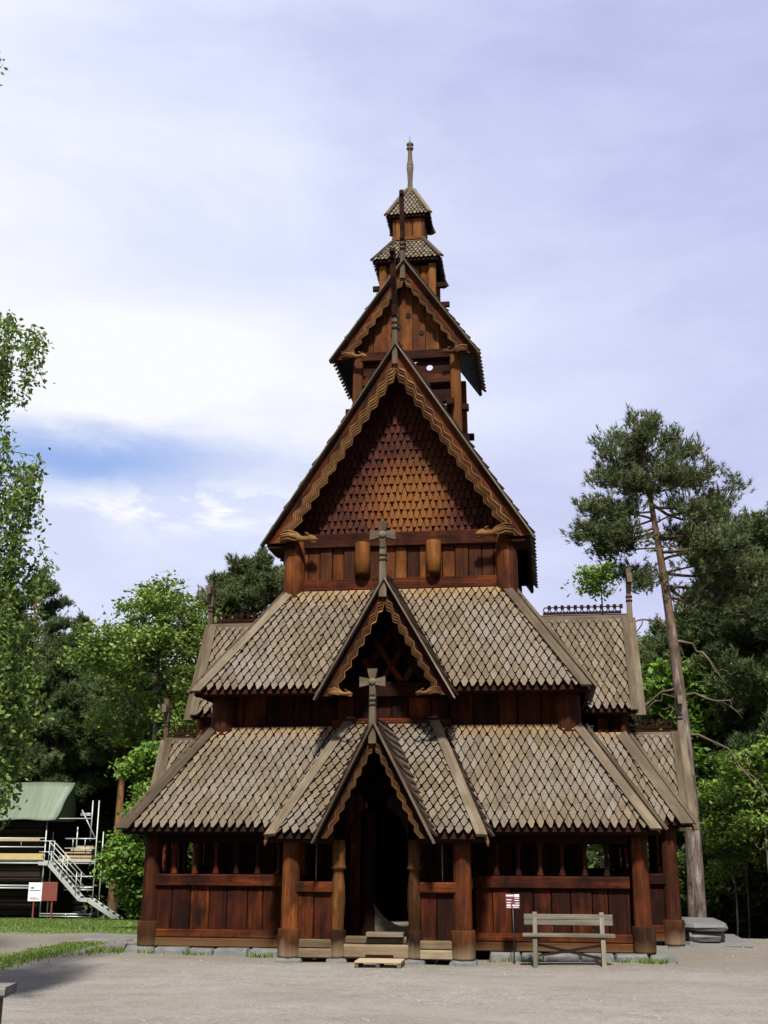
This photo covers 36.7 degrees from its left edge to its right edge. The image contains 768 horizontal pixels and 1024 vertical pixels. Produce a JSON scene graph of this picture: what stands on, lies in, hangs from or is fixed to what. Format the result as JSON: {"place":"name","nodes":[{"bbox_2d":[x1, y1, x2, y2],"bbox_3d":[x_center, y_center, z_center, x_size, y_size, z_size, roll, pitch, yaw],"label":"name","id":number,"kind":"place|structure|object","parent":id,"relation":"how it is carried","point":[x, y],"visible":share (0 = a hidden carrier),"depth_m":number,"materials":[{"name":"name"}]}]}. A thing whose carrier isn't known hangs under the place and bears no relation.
{"place":"outdoors","nodes":[
{"label":"outdoors","id":0,"kind":"place"},
{"bbox_2d":[0,940,114,970],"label":"grass","id":1,"kind":"structure","parent":0,"point":[35,953],"depth_m":19.99,"materials":[{"name":"green plant"}]},
{"bbox_2d":[0,916,139,933],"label":"grass","id":2,"kind":"structure","parent":0,"point":[88,926],"depth_m":35.43,"materials":[{"name":"green plant"}]},
{"bbox_2d":[0,884,767,1023],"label":"ground","id":3,"kind":"structure","parent":0,"point":[44,978],"depth_m":15.16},
{"bbox_2d":[0,983,16,1023],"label":"plank bench","id":4,"kind":"object","parent":3,"relation":"on","point":[7,989],"visible":1,"depth_m":10.97,"materials":[{"name":"grey wood"}]},
{"bbox_2d":[0,58,59,829],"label":"birch tree","id":5,"kind":"object","parent":3,"relation":"on","point":[13,704],"visible":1,"depth_m":14.47,"materials":[{"name":"green plant"}]},
{"bbox_2d":[12,647,50,719],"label":"forest pine","id":6,"kind":"object","parent":3,"relation":"on","point":[22,656],"visible":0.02,"depth_m":57.87,"materials":[{"name":"green plant"}]},
{"bbox_2d":[28,882,57,918],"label":"notice board","id":7,"kind":"object","parent":3,"relation":"on","point":[45,891],"visible":0.91,"depth_m":48.38,"materials":[{"name":"red paint"}]},
{"bbox_2d":[0,794,88,915],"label":"log house","id":8,"kind":"structure","parent":3,"relation":"on","point":[14,902],"depth_m":51.84,"materials":[{"name":"black wood"}]},
{"bbox_2d":[0,782,75,821],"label":"tarpaulin","id":9,"kind":"object","parent":8,"relation":"on","point":[49,801],"visible":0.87,"depth_m":51.13,"materials":[{"name":"green fabric"}]},
{"bbox_2d":[2,565,91,770],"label":"leaning pine","id":10,"kind":"object","parent":3,"relation":"on","point":[50,610],"visible":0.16,"depth_m":60.63,"materials":[{"name":"green plant"}]},
{"bbox_2d":[5,645,117,917],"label":"forest pine","id":11,"kind":"object","parent":3,"relation":"on","point":[58,760],"visible":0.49,"depth_m":54.51,"materials":[{"name":"green plant"}]},
{"bbox_2d":[0,800,122,918],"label":"scaffold","id":12,"kind":"object","parent":3,"relation":"on","point":[21,858],"visible":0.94,"depth_m":49.80,"materials":[{"name":"metal"}]},
{"bbox_2d":[58,858,93,860],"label":"timber bundle","id":13,"kind":"object","parent":12,"relation":"on","point":[76,859],"visible":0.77,"depth_m":49.99,"materials":[{"name":"brown wood"}]},
{"bbox_2d":[59,855,94,857],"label":"timber bundle","id":14,"kind":"object","parent":13,"relation":"on","point":[78,856],"visible":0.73,"depth_m":50.01,"materials":[{"name":"brown wood"}]},
{"bbox_2d":[65,852,93,853],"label":"timber bundle","id":15,"kind":"object","parent":14,"relation":"on","point":[79,852],"visible":1,"depth_m":50.05,"materials":[{"name":"brown wood"}]},
{"bbox_2d":[71,849,94,850],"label":"timber bundle","id":16,"kind":"object","parent":15,"relation":"on","point":[82,849],"visible":0.85,"depth_m":50.06,"materials":[{"name":"brown wood"}]},
{"bbox_2d":[77,846,94,847],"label":"timber bundle","id":17,"kind":"object","parent":16,"relation":"on","point":[86,846],"visible":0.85,"depth_m":50.07,"materials":[{"name":"brown wood"}]},
{"bbox_2d":[35,715,107,915],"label":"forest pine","id":18,"kind":"object","parent":3,"relation":"on","point":[95,796],"visible":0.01,"depth_m":60.21,"materials":[{"name":"green plant"}]},
{"bbox_2d":[59,816,93,909],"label":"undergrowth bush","id":19,"kind":"object","parent":3,"relation":"on","point":[87,893],"depth_m":59.91,"materials":[{"name":"green plant"}]},
{"bbox_2d":[55,608,106,915],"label":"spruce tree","id":20,"kind":"object","parent":3,"relation":"on","point":[81,617],"visible":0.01,"depth_m":64.06,"materials":[{"name":"green plant"}]},
{"bbox_2d":[72,785,129,917],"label":"undergrowth bush","id":21,"kind":"object","parent":3,"relation":"on","point":[106,822],"visible":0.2,"depth_m":56.19,"materials":[{"name":"green plant"}]},
{"bbox_2d":[82,935,136,941],"bbox_3d":[-5.343,8.373,22.596,1.062,0.161,0.842,-2,-16,8],"label":"flat stone","id":22,"kind":"object","parent":3,"relation":"on","point":[102,938],"visible":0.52,"depth_m":22.32,"materials":[{"name":"stone"}]},
{"bbox_2d":[104,943,128,950],"bbox_3d":[-4.728,7.724,20.445,0.424,0.210,0.368,-2,-16,8],"label":"rough stone","id":23,"kind":"object","parent":3,"relation":"on","point":[118,945],"visible":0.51,"depth_m":20.32,"materials":[{"name":"stone"}]},
{"bbox_2d":[55,628,187,918],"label":"forest pine","id":24,"kind":"object","parent":3,"relation":"on","point":[98,754],"visible":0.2,"depth_m":52.58,"materials":[{"name":"green plant"}]},
{"bbox_2d":[67,623,175,912],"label":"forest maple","id":25,"kind":"object","parent":3,"relation":"on","point":[100,676],"visible":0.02,"depth_m":59.66,"materials":[{"name":"green plant"}]},
{"bbox_2d":[96,734,148,917],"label":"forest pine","id":26,"kind":"object","parent":3,"relation":"on","point":[109,795],"visible":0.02,"depth_m":58.24,"materials":[{"name":"green plant"}]},
{"bbox_2d":[83,653,192,778],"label":"young maple","id":27,"kind":"object","parent":3,"relation":"on","point":[146,736],"visible":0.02,"depth_m":54.22,"materials":[{"name":"green plant"}]},
{"bbox_2d":[88,738,192,924],"bbox_3d":[-6.418,8.773,31.461,3.065,5.255,2.818,-2,-16,8],"label":"hazel shrub","id":28,"kind":"object","parent":3,"relation":"on","point":[123,860],"visible":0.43,"depth_m":31.02,"materials":[{"name":"green plant"}]},
{"bbox_2d":[57,570,233,916],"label":"maple tree","id":29,"kind":"object","parent":3,"relation":"on","point":[161,603],"visible":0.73,"depth_m":42.50,"materials":[{"name":"green plant"}]},
{"bbox_2d":[106,777,188,915],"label":"hazel shrub","id":30,"kind":"object","parent":3,"relation":"on","point":[133,790],"visible":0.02,"depth_m":50.02,"materials":[{"name":"green plant"}]},
{"bbox_2d":[105,845,192,910],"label":"undergrowth bush","id":31,"kind":"object","parent":3,"relation":"on","point":[189,868],"depth_m":53.53,"materials":[{"name":"green plant"}]},
{"bbox_2d":[187,844,192,866],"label":"undergrowth bush","id":32,"kind":"object","parent":3,"relation":"on","point":[189,853],"visible":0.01,"depth_m":52.52,"materials":[{"name":"green plant"}]},
{"bbox_2d":[171,546,283,632],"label":"spreading pine","id":33,"kind":"object","parent":3,"relation":"on","point":[245,585],"visible":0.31,"depth_m":44.41,"materials":[{"name":"green plant"}]},
{"bbox_2d":[53,798,600,926],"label":"distant forest","id":34,"kind":"object","parent":3,"relation":"on","point":[589,851],"visible":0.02,"depth_m":60.61,"materials":[{"name":"green plant"}]},
{"bbox_2d":[78,940,677,964],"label":"weeds","id":35,"kind":"object","parent":3,"relation":"on","point":[101,949],"visible":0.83,"depth_m":19.57,"materials":[{"name":"green plant"}]},
{"bbox_2d":[354,958,404,968],"bbox_3d":[-0.063,7.030,18.027,0.720,0.109,0.540,-2,-16,8],"label":"wooden pallet","id":36,"kind":"object","parent":3,"relation":"on","point":[379,962],"visible":0.98,"depth_m":17.83,"materials":[{"name":"brown wood"}]},
{"bbox_2d":[113,140,698,966],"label":"stave church","id":37,"kind":"structure","parent":3,"relation":"on","point":[403,694],"depth_m":21.24,"materials":[{"name":"brown wood"}]},
{"bbox_2d":[376,818,377,906],"bbox_3d":[-0.183,6.650,21.316,0.060,2.200,0.600,-2,-16,8],"label":"door","id":38,"kind":"structure","parent":37,"relation":"in","point":[377,818],"depth_m":21.52,"materials":[{"name":"brown wood"}]},
{"bbox_2d":[505,894,519,963],"bbox_3d":[2.105,6.825,18.820,0.230,1.175,0.033,-2,-16,8],"label":"info sign","id":39,"kind":"object","parent":3,"relation":"on","point":[512,901],"visible":0.96,"depth_m":18.93,"materials":[{"name":"white metal"}]},
{"bbox_2d":[523,912,615,967],"bbox_3d":[2.931,6.786,18.357,1.440,0.830,0.552,-2,-16,8],"label":"park bench","id":40,"kind":"object","parent":3,"relation":"on","point":[601,920],"visible":0.94,"depth_m":18.42,"materials":[{"name":"brown wood"}]},
{"bbox_2d":[560,561,647,867],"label":"pale tree","id":41,"kind":"object","parent":3,"relation":"on","point":[596,578],"visible":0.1,"depth_m":43.19,"materials":[{"name":"green plant"}]},
{"bbox_2d":[588,844,621,867],"bbox_3d":[9.264,12.681,38.543,5.049,5.166,5.279,6,-17,-20],"label":"undergrowth bush","id":42,"kind":"object","parent":3,"relation":"on","point":[599,850],"depth_m":38.68,"materials":[{"name":"green plant"}]},
{"bbox_2d":[590,632,666,842],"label":"forest pine","id":43,"kind":"object","parent":3,"relation":"on","point":[649,637],"visible":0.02,"depth_m":40.02,"materials":[{"name":"green plant"}]},
{"bbox_2d":[644,612,666,713],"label":"forest pine","id":44,"kind":"object","parent":3,"relation":"on","point":[655,628],"visible":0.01,"depth_m":41.52,"materials":[{"name":"green plant"}]},
{"bbox_2d":[559,403,767,917],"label":"pine tree","id":45,"kind":"object","parent":3,"relation":"on","point":[700,546],"visible":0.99,"depth_m":26.89,"materials":[{"name":"green plant"}]},
{"bbox_2d":[621,843,724,921],"bbox_3d":[7.659,11.007,32.447,3.534,3.616,3.695,-14,-21,40],"label":"undergrowth bush","id":46,"kind":"object","parent":3,"relation":"on","point":[712,906],"visible":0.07,"depth_m":32.32,"materials":[{"name":"green plant"}]},
{"bbox_2d":[627,815,767,938],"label":"undergrowth bush","id":47,"kind":"object","parent":3,"relation":"on","point":[758,898],"visible":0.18,"depth_m":34.18,"materials":[{"name":"green plant"}]},
{"bbox_2d":[629,598,767,933],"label":"forest pine","id":48,"kind":"object","parent":3,"relation":"on","point":[658,649],"visible":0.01,"depth_m":37.47,"materials":[{"name":"green plant"}]},
{"bbox_2d":[641,653,765,917],"bbox_3d":[8.937,8.881,34.460,5.158,9.665,4.710,-2,-16,8],"label":"leafy tree","id":49,"kind":"object","parent":3,"relation":"on","point":[655,683],"visible":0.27,"depth_m":35.00,"materials":[{"name":"green plant"}]},
{"bbox_2d":[662,554,767,851],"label":"forest pine","id":50,"kind":"object","parent":3,"relation":"on","point":[714,637],"visible":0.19,"depth_m":34.15,"materials":[{"name":"green plant"}]},
{"bbox_2d":[682,917,752,947],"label":"stone steps","id":51,"kind":"structure","parent":3,"relation":"on","point":[700,931],"depth_m":21.77,"materials":[{"name":"stone"}]},
{"bbox_2d":[683,778,754,936],"bbox_3d":[8.892,9.443,30.530,2.037,4.854,2.670,-3,-16,11],"label":"sapling","id":52,"kind":"object","parent":3,"relation":"on","point":[713,842],"visible":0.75,"depth_m":30.75,"materials":[{"name":"green plant"}]},
{"bbox_2d":[697,501,767,791],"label":"forest pine","id":53,"kind":"object","parent":3,"relation":"on","point":[737,673],"visible":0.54,"depth_m":31.14,"materials":[{"name":"green plant"}]},
{"bbox_2d":[697,766,767,938],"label":"sapling","id":54,"kind":"object","parent":3,"relation":"on","point":[745,841],"visible":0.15,"depth_m":32.10,"materials":[{"name":"green plant"}]},
{"bbox_2d":[703,742,767,867],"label":"sapling","id":55,"kind":"object","parent":3,"relation":"on","point":[740,781],"visible":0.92,"depth_m":29.45,"materials":[{"name":"green plant"}]},
{"bbox_2d":[746,723,767,801],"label":"sapling","id":56,"kind":"object","parent":3,"relation":"on","point":[762,740],"visible":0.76,"depth_m":29.57,"materials":[{"name":"green plant"}]},
{"bbox_2d":[748,798,767,872],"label":"sapling","id":57,"kind":"object","parent":3,"relation":"on","point":[759,859],"visible":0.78,"depth_m":30.29,"materials":[{"name":"green plant"}]},
{"bbox_2d":[751,832,767,938],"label":"undergrowth bush","id":58,"kind":"object","parent":3,"relation":"on","point":[764,873],"visible":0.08,"depth_m":34.99,"materials":[{"name":"green plant"}]},
{"bbox_2d":[0,0,767,853],"label":"sky","id":59,"kind":"structure","parent":0,"point":[196,195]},
{"bbox_2d":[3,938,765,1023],"bbox_3d":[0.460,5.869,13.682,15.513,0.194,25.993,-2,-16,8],"label":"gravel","id":60,"kind":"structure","parent":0,"point":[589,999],"depth_m":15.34,"materials":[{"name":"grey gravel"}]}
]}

